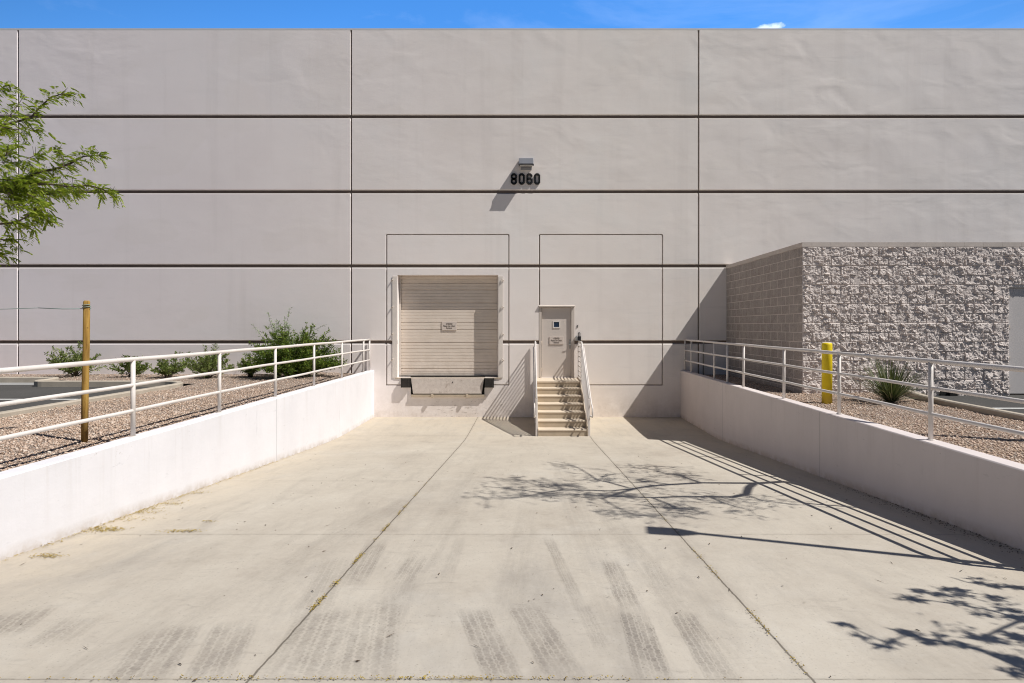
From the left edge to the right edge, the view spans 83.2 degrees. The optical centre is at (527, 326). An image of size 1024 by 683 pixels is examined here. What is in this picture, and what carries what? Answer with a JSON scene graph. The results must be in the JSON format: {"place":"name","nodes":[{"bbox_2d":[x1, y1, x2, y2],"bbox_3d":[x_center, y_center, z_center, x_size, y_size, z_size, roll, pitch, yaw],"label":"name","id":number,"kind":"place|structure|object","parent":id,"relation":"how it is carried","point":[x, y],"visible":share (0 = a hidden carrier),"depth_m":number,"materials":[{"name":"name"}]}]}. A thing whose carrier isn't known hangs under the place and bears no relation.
{"place":"outdoors","nodes":[
{"label":"outdoors","id":0,"kind":"place"},
{"bbox_2d":[0,372,352,471],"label":"gravel ground","id":1,"kind":"structure","parent":0,"point":[309,382],"depth_m":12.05,"materials":[{"name":"brown gravel"}]},
{"bbox_2d":[0,81,124,267],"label":"mesquite tree","id":2,"kind":"object","parent":1,"relation":"on","point":[12,186],"visible":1,"depth_m":7.12,"materials":[{"name":"green plant"}]},
{"bbox_2d":[44,340,106,375],"bbox_3d":[-13.253,0.933,16.685,1.433,1.090,1.468,0,0,0],"label":"shrub","id":3,"kind":"object","parent":1,"relation":"on","point":[76,357],"visible":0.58,"depth_m":16.57,"materials":[{"name":"green plant"}]},
{"bbox_2d":[81,300,89,441],"bbox_3d":[-5.455,0.608,7.100,0.097,1.845,0.074,0,0,0],"label":"tree stake","id":4,"kind":"object","parent":1,"relation":"on","point":[85,372],"visible":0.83,"depth_m":7.07,"materials":[{"name":"brown wood"}]},
{"bbox_2d":[13,304,90,308],"bbox_3d":[-6.466,-0.236,7.097,2.147,0.069,0.100,0,0,0],"label":"tie wire","id":5,"kind":"object","parent":4,"relation":"attached to","point":[56,308],"visible":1,"depth_m":7.10,"materials":[{"name":"grey metal"}]},
{"bbox_2d":[106,354,151,376],"bbox_3d":[-11.357,1.133,16.448,0.876,0.689,1.083,0,0,41],"label":"shrub","id":6,"kind":"object","parent":1,"relation":"on","point":[139,369],"visible":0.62,"depth_m":16.41,"materials":[{"name":"green plant"}]},
{"bbox_2d":[150,351,189,377],"bbox_3d":[-10.219,1.068,16.370,0.921,0.814,1.054,0,0,30],"label":"shrub","id":7,"kind":"object","parent":1,"relation":"on","point":[171,369],"visible":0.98,"depth_m":16.30,"materials":[{"name":"green plant"}]},
{"bbox_2d":[180,343,234,377],"bbox_3d":[-9.039,0.982,16.244,1.326,0.991,1.304,0,0,35],"label":"shrub","id":8,"kind":"object","parent":1,"relation":"on","point":[204,364],"visible":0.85,"depth_m":16.08,"materials":[{"name":"green plant"}]},
{"bbox_2d":[236,353,258,376],"bbox_3d":[-7.962,1.099,16.530,0.797,0.758,0.915,0,0,0],"label":"shrub","id":9,"kind":"object","parent":1,"relation":"on","point":[250,372],"visible":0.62,"depth_m":16.35,"materials":[{"name":"green plant"}]},
{"bbox_2d":[251,307,321,375],"bbox_3d":[-7.080,0.462,16.791,2.260,2.024,0.939,0,0,0],"label":"wispy shrub","id":10,"kind":"object","parent":1,"relation":"on","point":[277,329],"visible":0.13,"depth_m":16.89,"materials":[{"name":"green plant"}]},
{"bbox_2d":[245,322,347,377],"bbox_3d":[-6.448,0.732,16.053,2.756,1.738,2.174,0,0,0],"label":"bush","id":11,"kind":"object","parent":1,"relation":"on","point":[293,368],"visible":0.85,"depth_m":15.81,"materials":[{"name":"green plant"}]},
{"bbox_2d":[0,417,1023,682],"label":"dock ramp","id":12,"kind":"structure","parent":0,"point":[598,571],"depth_m":4.72,"materials":[{"name":"concrete"}]},
{"bbox_2d":[0,449,806,680],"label":"leaf litter","id":13,"kind":"object","parent":12,"relation":"on","point":[115,528],"visible":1,"depth_m":5.09,"materials":[{"name":"brown plant"}]},
{"bbox_2d":[20,456,1022,680],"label":"twig bits","id":14,"kind":"object","parent":12,"relation":"on","point":[741,536],"visible":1,"depth_m":6.12,"materials":[{"name":"brown wood"}]},
{"bbox_2d":[533,341,592,435],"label":"entry stairs","id":15,"kind":"structure","parent":12,"relation":"on","point":[562,397],"depth_m":15.42,"materials":[{"name":"paint"}]},
{"bbox_2d":[0,375,1023,413],"bbox_3d":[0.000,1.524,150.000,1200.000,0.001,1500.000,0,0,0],"label":"asphalt ground","id":16,"kind":"structure","parent":0,"point":[18,391],"depth_m":12.48,"materials":[{"name":"grey asphalt"}]},
{"bbox_2d":[0,383,33,384],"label":"gutter","id":17,"kind":"object","parent":16,"relation":"on","point":[16,383],"depth_m":15.13,"materials":[{"name":"concrete"}]},
{"bbox_2d":[0,399,74,399],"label":"parking line","id":18,"kind":"object","parent":16,"relation":"on","point":[50,399],"depth_m":11.94,"materials":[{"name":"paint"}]},
{"bbox_2d":[0,377,182,417],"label":"kerb","id":19,"kind":"structure","parent":16,"relation":"on","point":[49,382],"depth_m":14.44,"materials":[{"name":"concrete"}]},
{"bbox_2d":[0,370,373,560],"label":"retaining wall","id":20,"kind":"structure","parent":16,"relation":"on","point":[47,501],"depth_m":7.43,"materials":[{"name":"white paint"}]},
{"bbox_2d":[0,339,370,440],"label":"guard rail","id":21,"kind":"object","parent":20,"relation":"on","point":[132,385],"visible":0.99,"depth_m":7.14,"materials":[{"name":"white metal"}]},
{"bbox_2d":[0,28,1023,416],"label":"warehouse","id":22,"kind":"structure","parent":16,"relation":"on","point":[342,184],"depth_m":17.51,"materials":[{"name":"paint"}]},
{"bbox_2d":[401,378,410,387],"bbox_3d":[-3.702,1.718,17.439,0.280,0.284,0.137,0,0,0],"label":"dock bumper","id":23,"kind":"object","parent":22,"relation":"attached to","point":[405,382],"visible":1,"depth_m":17.38,"materials":[{"name":"rubber"}]},
{"bbox_2d":[411,376,484,397],"bbox_3d":[-2.442,1.853,17.480,2.276,0.632,0.200,0,0,0],"label":"dock leveler","id":24,"kind":"object","parent":22,"relation":"attached to","point":[447,387],"visible":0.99,"depth_m":17.44,"materials":[{"name":"metal"}]},
{"bbox_2d":[399,276,497,376],"bbox_3d":[-2.442,0.001,17.791,3.047,3.116,0.072,0,0,0],"label":"dock door","id":25,"kind":"structure","parent":22,"relation":"in","point":[425,302],"depth_m":17.81,"materials":[{"name":"paint"}]},
{"bbox_2d":[442,322,456,329],"bbox_3d":[-2.432,-0.008,17.789,0.460,0.265,0.020,0,0,0],"label":"sign","id":26,"kind":"object","parent":25,"relation":"attached to","point":[449,325],"visible":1,"depth_m":17.78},
{"bbox_2d":[484,378,493,387],"bbox_3d":[-1.177,1.718,17.439,0.280,0.284,0.137,0,0,0],"label":"dock bumper","id":27,"kind":"object","parent":22,"relation":"attached to","point":[488,382],"visible":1,"depth_m":17.38,"materials":[{"name":"rubber"}]},
{"bbox_2d":[511,173,539,184],"bbox_3d":[-0.076,-4.465,17.480,0.891,0.338,0.049,0,0,0],"label":"building number","id":28,"kind":"object","parent":22,"relation":"attached to","point":[527,178],"visible":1,"depth_m":17.45,"materials":[{"name":"black metal"}]},
{"bbox_2d":[518,158,533,169],"bbox_3d":[-0.054,-4.921,17.326,0.460,0.352,0.367,0,0,0],"label":"wall lamp","id":29,"kind":"object","parent":22,"relation":"attached to","point":[526,164],"visible":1,"depth_m":17.16,"materials":[{"name":"grey metal"}]},
{"bbox_2d":[539,305,574,376],"bbox_3d":[0.875,0.457,17.540,1.090,2.198,0.160,0,0,0],"label":"entry door","id":30,"kind":"structure","parent":22,"relation":"in","point":[555,360],"depth_m":17.57,"materials":[{"name":"paint"}]},
{"bbox_2d":[549,336,563,343],"bbox_3d":[0.868,0.434,17.552,0.430,0.245,0.020,0,0,0],"label":"sign","id":31,"kind":"object","parent":30,"relation":"attached to","point":[556,339],"visible":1,"depth_m":17.55,"materials":[{"name":"white plastic"}]},
{"bbox_2d":[575,332,580,340],"bbox_3d":[1.519,0.314,17.464,0.167,0.268,0.088,0,0,0],"label":"lock box","id":32,"kind":"object","parent":22,"relation":"attached to","point":[578,338],"visible":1,"depth_m":17.45,"materials":[{"name":"black plastic"}]},
{"bbox_2d":[703,342,703,374],"bbox_3d":[5.325,0.990,17.480,0.044,1.140,0.037,0,0,0],"label":"conduit","id":33,"kind":"object","parent":22,"relation":"attached to","point":[703,358],"visible":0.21,"depth_m":17.46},
{"bbox_2d":[680,370,1023,550],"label":"retaining wall","id":34,"kind":"structure","parent":16,"relation":"on","point":[977,492],"depth_m":7.79,"materials":[{"name":"paint"}]},
{"bbox_2d":[684,339,1023,440],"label":"guard rail","id":35,"kind":"object","parent":34,"relation":"on","point":[930,387],"visible":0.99,"depth_m":7.74,"materials":[{"name":"white metal"}]},
{"bbox_2d":[726,242,1023,395],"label":"block enclosure","id":36,"kind":"object","parent":16,"relation":"on","point":[958,301],"visible":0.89,"depth_m":12.65,"materials":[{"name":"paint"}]},
{"bbox_2d":[904,390,1023,420],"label":"kerb","id":37,"kind":"structure","parent":16,"relation":"on","point":[982,409],"depth_m":10.01,"materials":[{"name":"concrete"}]},
{"bbox_2d":[0,0,1023,27],"label":"sky","id":38,"kind":"structure","parent":0,"point":[13,13],"materials":[{"name":"blue"}]},
{"bbox_2d":[705,374,1023,463],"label":"gravel ground","id":39,"kind":"structure","parent":0,"point":[788,393],"depth_m":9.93,"materials":[{"name":"brown gravel"}]},
{"bbox_2d":[822,343,831,403],"bbox_3d":[5.710,0.974,11.000,0.184,1.312,0.184,0,0,0],"label":"bollard","id":40,"kind":"object","parent":39,"relation":"on","point":[827,377],"visible":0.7,"depth_m":10.92,"materials":[{"name":"yellow metal"}]},
{"bbox_2d":[847,351,940,403],"bbox_3d":[7.023,0.976,11.159,1.896,1.029,1.974,0,0,19],"label":"yucca","id":41,"kind":"object","parent":39,"relation":"on","point":[889,392],"visible":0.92,"depth_m":11.02,"materials":[{"name":"green plant"}]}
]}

